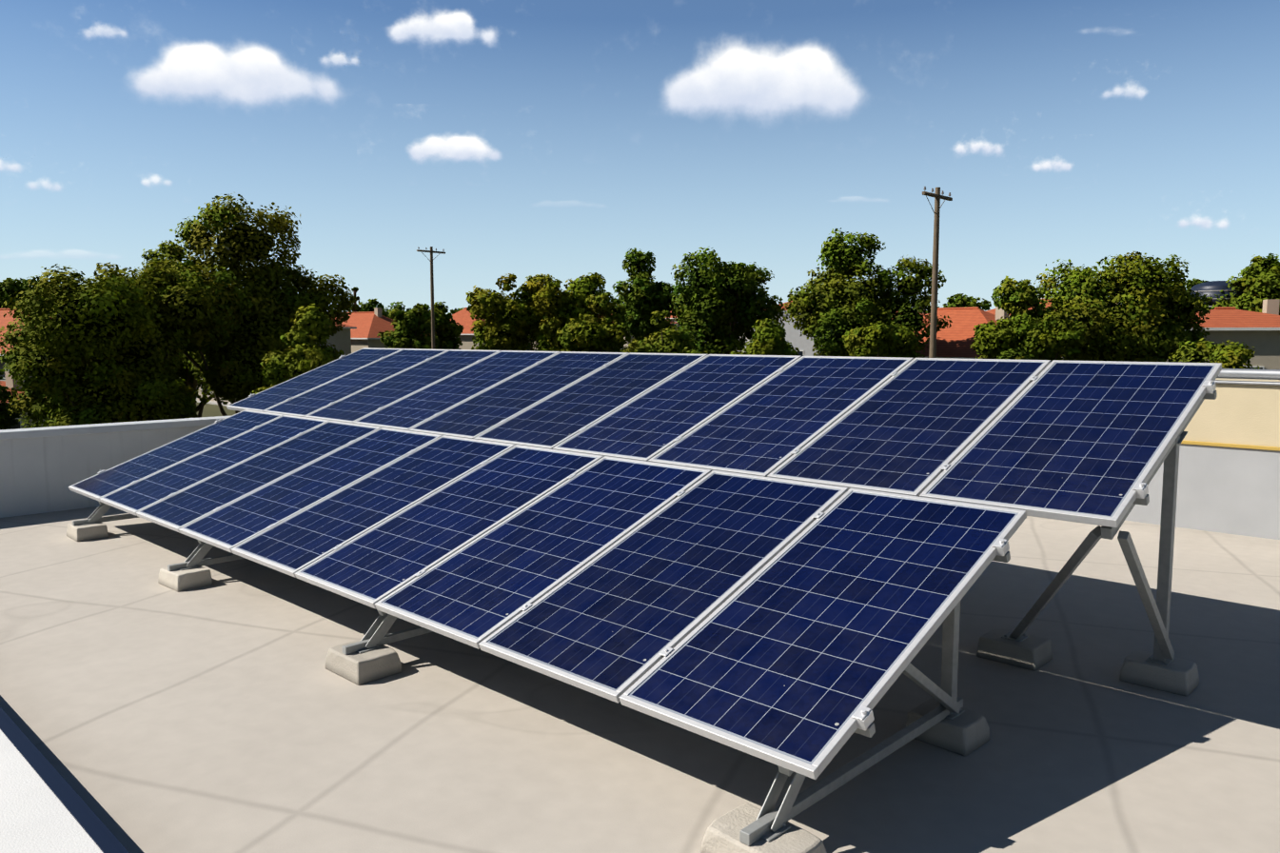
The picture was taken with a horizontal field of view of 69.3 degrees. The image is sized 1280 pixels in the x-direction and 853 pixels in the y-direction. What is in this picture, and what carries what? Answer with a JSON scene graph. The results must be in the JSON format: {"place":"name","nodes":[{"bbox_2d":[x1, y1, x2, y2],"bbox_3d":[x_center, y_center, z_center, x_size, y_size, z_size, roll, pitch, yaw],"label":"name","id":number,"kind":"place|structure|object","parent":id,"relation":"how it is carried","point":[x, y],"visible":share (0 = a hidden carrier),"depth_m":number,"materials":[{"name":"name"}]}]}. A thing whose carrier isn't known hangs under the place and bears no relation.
{"place":"outdoors","nodes":[
{"label":"outdoors","id":0,"kind":"place"},
{"bbox_2d":[0,160,20,171],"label":"cloud","id":1,"kind":"structure","parent":0,"point":[15,167],"depth_m":2095.61,"materials":[{"name":"white"}]},
{"bbox_2d":[0,371,59,429],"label":"house","id":2,"kind":"structure","parent":0,"point":[9,382],"depth_m":51.10,"materials":[{"name":"paint"}]},
{"bbox_2d":[29,180,60,190],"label":"cloud","id":3,"kind":"structure","parent":0,"point":[46,185],"depth_m":2138.24,"materials":[{"name":"white"}]},
{"bbox_2d":[84,25,126,37],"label":"cloud","id":4,"kind":"structure","parent":0,"point":[103,30],"depth_m":2109.30,"materials":[{"name":"white"}]},
{"bbox_2d":[141,176,170,185],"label":"cloud","id":5,"kind":"structure","parent":0,"point":[155,179],"depth_m":2240.20,"materials":[{"name":"white"}]},
{"bbox_2d":[196,388,231,406],"bbox_3d":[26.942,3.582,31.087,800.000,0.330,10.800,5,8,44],"label":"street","id":6,"kind":"structure","parent":0,"point":[215,403],"depth_m":88.67,"materials":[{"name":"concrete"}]},
{"bbox_2d":[133,42,345,104],"bbox_3d":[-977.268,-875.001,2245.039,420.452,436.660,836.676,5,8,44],"label":"cloud","id":7,"kind":"structure","parent":0,"point":[251,75],"depth_m":2243.70,"materials":[{"name":"white"}]},
{"bbox_2d":[321,54,357,64],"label":"cloud","id":8,"kind":"structure","parent":0,"point":[337,59],"depth_m":2312.97,"materials":[{"name":"white"}]},
{"bbox_2d":[342,11,495,66],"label":"cloud","id":9,"kind":"structure","parent":0,"point":[458,26],"depth_m":2340.82,"materials":[{"name":"white"}]},
{"bbox_2d":[167,349,736,416],"bbox_3d":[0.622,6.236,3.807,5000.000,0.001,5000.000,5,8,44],"label":"ground","id":10,"kind":"structure","parent":0,"point":[210,410],"depth_m":80.00,"materials":[{"name":"green plant"}]},
{"bbox_2d":[0,369,24,429],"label":"edge tree","id":11,"kind":"object","parent":10,"relation":"on","point":[5,413],"visible":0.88,"depth_m":29.15,"materials":[{"name":"green plant"}]},
{"bbox_2d":[0,308,50,381],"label":"house","id":12,"kind":"structure","parent":10,"relation":"on","point":[6,320],"depth_m":66.78,"materials":[{"name":"orange paint"}]},
{"bbox_2d":[0,275,68,308],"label":"tree","id":13,"kind":"object","parent":10,"relation":"on","point":[9,286],"visible":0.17,"depth_m":121.27,"materials":[{"name":"green plant"}]},
{"bbox_2d":[0,260,216,428],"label":"tree","id":14,"kind":"object","parent":10,"relation":"on","point":[88,356],"visible":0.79,"depth_m":25.27,"materials":[{"name":"green plant"}]},
{"bbox_2d":[121,239,213,417],"bbox_3d":[-17.056,-1.977,36.071,6.670,10.636,6.720,-3,6,-28],"label":"tree","id":15,"kind":"object","parent":10,"relation":"on","point":[173,252],"visible":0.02,"depth_m":35.73,"materials":[{"name":"green plant"}]},
{"bbox_2d":[136,193,359,415],"bbox_3d":[-13.761,-1.970,31.692,6.958,11.464,7.983,5,8,44],"label":"tree","id":16,"kind":"object","parent":10,"relation":"on","point":[237,337],"visible":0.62,"depth_m":29.93,"materials":[{"name":"green plant"}]},
{"bbox_2d":[196,323,356,401],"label":"house","id":17,"kind":"structure","parent":10,"relation":"on","point":[340,340],"depth_m":92.29,"materials":[{"name":"paint"}]},
{"bbox_2d":[249,303,340,393],"bbox_3d":[-9.117,0.536,25.322,2.442,7.730,2.769,-5,8,-43],"label":"tree","id":18,"kind":"object","parent":10,"relation":"on","point":[300,356],"visible":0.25,"depth_m":24.67,"materials":[{"name":"green plant"}]},
{"bbox_2d":[349,286,360,312],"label":"conifer tree","id":19,"kind":"object","parent":10,"relation":"on","point":[354,289],"visible":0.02,"depth_m":113.54,"materials":[{"name":"green plant"}]},
{"bbox_2d":[357,301,390,315],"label":"tree","id":20,"kind":"object","parent":10,"relation":"on","point":[361,304],"visible":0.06,"depth_m":261.14,"materials":[{"name":"green plant"}]},
{"bbox_2d":[357,297,396,318],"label":"tree","id":21,"kind":"object","parent":10,"relation":"on","point":[365,306],"visible":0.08,"depth_m":159.60,"materials":[{"name":"green plant"}]},
{"bbox_2d":[334,307,426,353],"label":"house","id":22,"kind":"structure","parent":10,"relation":"on","point":[370,325],"depth_m":101.52,"materials":[{"name":"tile"}]},
{"bbox_2d":[382,301,418,314],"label":"tree","id":23,"kind":"object","parent":10,"relation":"on","point":[398,306],"visible":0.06,"depth_m":306.56,"materials":[{"name":"green plant"}]},
{"bbox_2d":[376,302,438,349],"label":"tree","id":24,"kind":"object","parent":10,"relation":"on","point":[412,326],"visible":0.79,"depth_m":90.46,"materials":[{"name":"green plant"}]},
{"bbox_2d":[416,246,445,349],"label":"utility pole","id":25,"kind":"object","parent":10,"relation":"on","point":[431,251],"visible":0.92,"depth_m":67.55,"materials":[{"name":"brown wood"}]},
{"bbox_2d":[429,300,464,349],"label":"tree","id":26,"kind":"object","parent":10,"relation":"on","point":[447,331],"visible":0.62,"depth_m":96.23,"materials":[{"name":"green plant"}]},
{"bbox_2d":[448,307,464,314],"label":"tree","id":27,"kind":"object","parent":10,"relation":"on","point":[455,310],"visible":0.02,"depth_m":310.75,"materials":[{"name":"green plant"}]},
{"bbox_2d":[465,273,544,350],"bbox_3d":[-8.709,-4.522,60.712,5.446,10.877,5.873,-4,7,-32],"label":"tree","id":28,"kind":"object","parent":10,"relation":"on","point":[508,322],"visible":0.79,"depth_m":59.01,"materials":[{"name":"green plant"}]},
{"bbox_2d":[525,297,546,350],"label":"tree","id":29,"kind":"object","parent":10,"relation":"on","point":[533,341],"visible":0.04,"depth_m":166.99,"materials":[{"name":"green plant"}]},
{"bbox_2d":[520,272,610,351],"bbox_3d":[-4.247,-4.469,59.948,6.308,10.915,6.163,-5,8,-42],"label":"tree","id":30,"kind":"object","parent":10,"relation":"on","point":[556,305],"visible":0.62,"depth_m":58.17,"materials":[{"name":"green plant"}]},
{"bbox_2d":[556,292,630,352],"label":"tree","id":31,"kind":"object","parent":10,"relation":"on","point":[609,332],"visible":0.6,"depth_m":50.97,"materials":[{"name":"green plant"}]},
{"bbox_2d":[601,315,678,350],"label":"house","id":32,"kind":"structure","parent":10,"relation":"on","point":[675,323],"depth_m":112.61,"materials":[{"name":"paint"}]},
{"bbox_2d":[611,247,681,352],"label":"tree","id":33,"kind":"object","parent":10,"relation":"on","point":[643,297],"visible":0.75,"depth_m":69.97,"materials":[{"name":"green plant"}]},
{"bbox_2d":[620,310,708,354],"bbox_3d":[1.603,-1.910,47.965,5.029,8.158,4.604,5,8,43],"label":"bush","id":34,"kind":"object","parent":10,"relation":"on","point":[671,340],"visible":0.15,"depth_m":47.09,"materials":[{"name":"green plant"}]},
{"bbox_2d":[669,247,787,354],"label":"tree","id":35,"kind":"object","parent":10,"relation":"on","point":[720,308],"visible":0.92,"depth_m":65.14,"materials":[{"name":"green plant"}]},
{"bbox_2d":[730,317,799,354],"bbox_3d":[5.993,-1.464,45.774,3.380,7.710,3.367,4,7,35],"label":"bush","id":36,"kind":"object","parent":10,"relation":"on","point":[768,338],"visible":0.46,"depth_m":44.15,"materials":[{"name":"green plant"}]},
{"bbox_2d":[783,227,952,357],"bbox_3d":[13.502,-5.368,56.872,8.411,13.293,8.078,-1,6,-13],"label":"tree","id":37,"kind":"object","parent":10,"relation":"on","point":[830,315],"visible":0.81,"depth_m":55.02,"materials":[{"name":"green plant"}]},
{"bbox_2d":[841,296,924,358],"bbox_3d":[11.136,-1.628,42.890,3.658,8.591,4.013,-1,6,-8],"label":"bush","id":38,"kind":"object","parent":10,"relation":"on","point":[877,339],"visible":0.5,"depth_m":41.74,"materials":[{"name":"green plant"}]},
{"bbox_2d":[922,186,952,357],"bbox_3d":[12.328,-3.439,38.945,0.340,12.961,2.500,5,8,44],"label":"utility pole","id":39,"kind":"object","parent":10,"relation":"on","point":[936,195],"visible":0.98,"depth_m":38.58,"materials":[{"name":"brown wood"}]},
{"bbox_2d":[943,293,991,311],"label":"tree","id":40,"kind":"object","parent":10,"relation":"on","point":[959,300],"visible":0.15,"depth_m":129.47,"materials":[{"name":"green plant"}]},
{"bbox_2d":[915,299,1063,358],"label":"house","id":41,"kind":"structure","parent":10,"relation":"on","point":[955,340],"depth_m":59.25,"materials":[{"name":"tile"}]},
{"bbox_2d":[970,275,1087,362],"bbox_3d":[17.627,-2.108,42.553,4.774,9.623,4.373,1,6,12],"label":"tree","id":42,"kind":"object","parent":10,"relation":"on","point":[1037,331],"visible":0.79,"depth_m":41.53,"materials":[{"name":"green plant"}]},
{"bbox_2d":[1033,250,1211,362],"bbox_3d":[22.385,-2.969,45.089,8.930,10.827,7.510,-3,6,-27],"label":"tree","id":43,"kind":"object","parent":10,"relation":"on","point":[1141,321],"visible":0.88,"depth_m":42.98,"materials":[{"name":"green plant"}]},
{"bbox_2d":[1162,277,1209,295],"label":"tree","id":44,"kind":"object","parent":10,"relation":"on","point":[1190,284],"visible":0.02,"depth_m":100.42,"materials":[{"name":"green plant"}]},
{"bbox_2d":[1168,335,1259,369],"bbox_3d":[20.909,0.104,34.099,3.357,6.863,3.899,-3,7,-30],"label":"bush","id":45,"kind":"object","parent":10,"relation":"on","point":[1234,355],"visible":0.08,"depth_m":33.47,"materials":[{"name":"green plant"}]},
{"bbox_2d":[1190,280,1243,312],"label":"water tower","id":46,"kind":"structure","parent":10,"relation":"on","point":[1212,287],"depth_m":57.87,"materials":[{"name":"paint"}]},
{"bbox_2d":[1206,253,1279,315],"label":"tree","id":47,"kind":"object","parent":10,"relation":"on","point":[1258,282],"visible":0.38,"depth_m":56.20,"materials":[{"name":"green plant"}]},
{"bbox_2d":[408,136,500,160],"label":"cloud","id":48,"kind":"structure","parent":0,"point":[462,147],"depth_m":2444.42,"materials":[{"name":"white"}]},
{"bbox_2d":[450,307,529,349],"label":"house","id":49,"kind":"structure","parent":0,"point":[462,317],"depth_m":109.72,"materials":[{"name":"paint"}]},
{"bbox_2d":[0,506,1279,852],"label":"roof deck","id":50,"kind":"structure","parent":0,"point":[143,708],"depth_m":4.68,"materials":[{"name":"beige concrete"}]},
{"bbox_2d":[0,728,102,852],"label":"parapet ledge wall","id":51,"kind":"structure","parent":50,"relation":"on","point":[36,816],"depth_m":3.54,"materials":[{"name":"white paint"}]},
{"bbox_2d":[0,707,129,852],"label":"flashing","id":52,"kind":"object","parent":51,"relation":"attached to","point":[101,835],"depth_m":3.73,"materials":[{"name":"blue"}]},
{"bbox_2d":[0,414,232,517],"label":"parapet wall","id":53,"kind":"structure","parent":50,"relation":"on","point":[42,469],"depth_m":10.48,"materials":[{"name":"white paint"}]},
{"bbox_2d":[66,522,1199,852],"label":"concrete footings","id":54,"kind":"object","parent":50,"relation":"on","point":[965,732],"visible":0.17,"depth_m":5.22,"materials":[{"name":"concrete"}]},
{"bbox_2d":[72,390,1216,846],"bbox_3d":[-1.455,0.314,7.734,10.116,1.602,3.879,5,8,44],"label":"panel support frame","id":55,"kind":"object","parent":54,"relation":"on","point":[769,822],"visible":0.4,"depth_m":4.58,"materials":[{"name":"grey metal"}]},
{"bbox_2d":[68,409,284,501],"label":"solar panel","id":56,"kind":"object","parent":55,"relation":"on","point":[105,482],"visible":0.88,"depth_m":9.77,"materials":[{"name":"blue glass"}]},
{"bbox_2d":[99,414,329,515],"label":"solar panel","id":57,"kind":"object","parent":55,"relation":"on","point":[133,498],"visible":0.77,"depth_m":9.07,"materials":[{"name":"blue glass"}]},
{"bbox_2d":[135,420,380,532],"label":"solar panel","id":58,"kind":"object","parent":55,"relation":"on","point":[182,508],"visible":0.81,"depth_m":8.37,"materials":[{"name":"blue glass"}]},
{"bbox_2d":[178,427,442,552],"bbox_3d":[-2.716,0.468,7.769,0.990,0.040,1.990,5,28,44],"label":"solar panel","id":59,"kind":"object","parent":55,"relation":"on","point":[227,527],"visible":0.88,"depth_m":7.67,"materials":[{"name":"blue glass"}]},
{"bbox_2d":[226,347,403,412],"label":"solar panel","id":60,"kind":"object","parent":55,"relation":"on","point":[284,391],"visible":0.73,"depth_m":11.46,"materials":[{"name":"blue glass"}]},
{"bbox_2d":[263,348,449,416],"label":"solar panel","id":61,"kind":"object","parent":55,"relation":"on","point":[316,399],"visible":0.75,"depth_m":10.78,"materials":[{"name":"blue glass"}]},
{"bbox_2d":[230,434,515,577],"bbox_3d":[-1.990,0.537,7.075,0.990,0.040,1.990,5,28,44],"label":"solar panel","id":62,"kind":"object","parent":55,"relation":"on","point":[292,545],"visible":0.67,"depth_m":6.96,"materials":[{"name":"blue glass"}]},
{"bbox_2d":[304,349,500,423],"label":"solar panel","id":63,"kind":"object","parent":55,"relation":"on","point":[372,399],"visible":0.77,"depth_m":10.08,"materials":[{"name":"blue glass"}]},
{"bbox_2d":[295,444,603,608],"bbox_3d":[-1.263,0.605,6.380,0.990,0.040,1.990,5,28,44],"label":"solar panel","id":64,"kind":"object","parent":55,"relation":"on","point":[371,567],"visible":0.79,"depth_m":6.26,"materials":[{"name":"blue glass"}]},
{"bbox_2d":[353,350,560,430],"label":"solar panel","id":65,"kind":"object","parent":55,"relation":"on","point":[423,404],"visible":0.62,"depth_m":9.38,"materials":[{"name":"blue glass"}]},
{"bbox_2d":[408,351,628,438],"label":"solar panel","id":66,"kind":"object","parent":55,"relation":"on","point":[473,417],"visible":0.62,"depth_m":8.68,"materials":[{"name":"blue glass"}]},
{"bbox_2d":[374,455,711,649],"bbox_3d":[-0.537,0.673,5.686,0.990,0.040,1.990,5,28,44],"label":"solar panel","id":67,"kind":"object","parent":55,"relation":"on","point":[475,592],"visible":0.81,"depth_m":5.55,"materials":[{"name":"blue glass"}]},
{"bbox_2d":[473,352,708,449],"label":"solar panel","id":68,"kind":"object","parent":55,"relation":"on","point":[551,422],"visible":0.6,"depth_m":7.98,"materials":[{"name":"blue glass"}]},
{"bbox_2d":[97,354,1216,730],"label":"module clamps","id":69,"kind":"object","parent":55,"relation":"on","point":[862,715],"visible":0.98,"depth_m":4.54,"materials":[{"name":"silver metal"}]},
{"bbox_2d":[478,470,848,703],"bbox_3d":[0.190,0.742,4.992,0.990,0.040,1.990,5,28,44],"label":"solar panel","id":70,"kind":"object","parent":55,"relation":"on","point":[613,621],"visible":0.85,"depth_m":4.84,"materials":[{"name":"blue glass"}]},
{"bbox_2d":[552,354,801,461],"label":"solar panel","id":71,"kind":"object","parent":55,"relation":"on","point":[652,423],"visible":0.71,"depth_m":7.28,"materials":[{"name":"blue glass"}]},
{"bbox_2d":[648,355,913,476],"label":"solar panel","id":72,"kind":"object","parent":55,"relation":"on","point":[768,426],"visible":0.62,"depth_m":6.57,"materials":[{"name":"blue glass"}]},
{"bbox_2d":[619,488,1026,779],"bbox_3d":[0.916,0.810,4.298,0.990,0.040,1.990,5,28,44],"label":"solar panel","id":73,"kind":"object","parent":55,"relation":"on","point":[795,654],"visible":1,"depth_m":4.12,"materials":[{"name":"blue glass"}]},
{"bbox_2d":[767,357,1050,496],"bbox_3d":[1.788,-0.056,5.988,0.990,0.040,1.990,5,28,44],"label":"solar panel","id":74,"kind":"object","parent":55,"relation":"on","point":[913,426],"visible":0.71,"depth_m":5.87,"materials":[{"name":"blue glass"}]},
{"bbox_2d":[919,359,1221,527],"bbox_3d":[2.514,0.012,5.295,0.990,0.040,1.990,5,28,44],"label":"solar panel","id":75,"kind":"object","parent":55,"relation":"on","point":[1088,442],"visible":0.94,"depth_m":5.15,"materials":[{"name":"blue glass"}]},
{"bbox_2d":[0,0,1279,314],"label":"sky","id":76,"kind":"structure","parent":0,"point":[595,165],"materials":[{"name":"blue"}]},
{"bbox_2d":[665,311,706,352],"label":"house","id":77,"kind":"structure","parent":0,"point":[672,318],"depth_m":167.29,"materials":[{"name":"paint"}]},
{"bbox_2d":[665,43,861,116],"bbox_3d":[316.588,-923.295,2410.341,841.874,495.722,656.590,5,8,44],"label":"cloud","id":78,"kind":"structure","parent":0,"point":[733,78],"depth_m":2417.47,"materials":[{"name":"white"}]},
{"bbox_2d":[737,300,792,352],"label":"house","id":79,"kind":"structure","parent":0,"point":[765,309],"depth_m":97.25,"materials":[{"name":"grey paint"}]},
{"bbox_2d":[749,310,822,355],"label":"house","id":80,"kind":"structure","parent":0,"point":[802,344],"depth_m":78.81,"materials":[{"name":"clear paint"}]},
{"bbox_2d":[954,141,1002,154],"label":"cloud","id":81,"kind":"structure","parent":0,"point":[985,147],"depth_m":2347.41,"materials":[{"name":"white"}]},
{"bbox_2d":[986,297,1055,320],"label":"house","id":82,"kind":"structure","parent":0,"point":[992,311],"depth_m":97.67,"materials":[{"name":"paint"}]},
{"bbox_2d":[1032,160,1071,171],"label":"cloud","id":83,"kind":"structure","parent":0,"point":[1053,165],"depth_m":2299.55,"materials":[{"name":"white"}]},
{"bbox_2d":[1102,86,1145,98],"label":"cloud","id":84,"kind":"structure","parent":0,"point":[1132,90],"depth_m":2190.90,"materials":[{"name":"white"}]},
{"bbox_2d":[1124,377,1279,539],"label":"parapet wall","id":85,"kind":"structure","parent":0,"point":[1229,473],"depth_m":9.22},
{"bbox_2d":[1214,368,1279,385],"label":"coping","id":86,"kind":"object","parent":85,"relation":"on","point":[1250,373],"depth_m":9.07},
{"bbox_2d":[1179,216,1228,228],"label":"cloud","id":87,"kind":"structure","parent":0,"point":[1204,223],"depth_m":2183.13,"materials":[{"name":"white"}]},
{"bbox_2d":[1165,298,1279,369],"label":"house","id":88,"kind":"structure","parent":0,"point":[1259,332],"depth_m":48.61,"materials":[{"name":"tile"}]}
]}

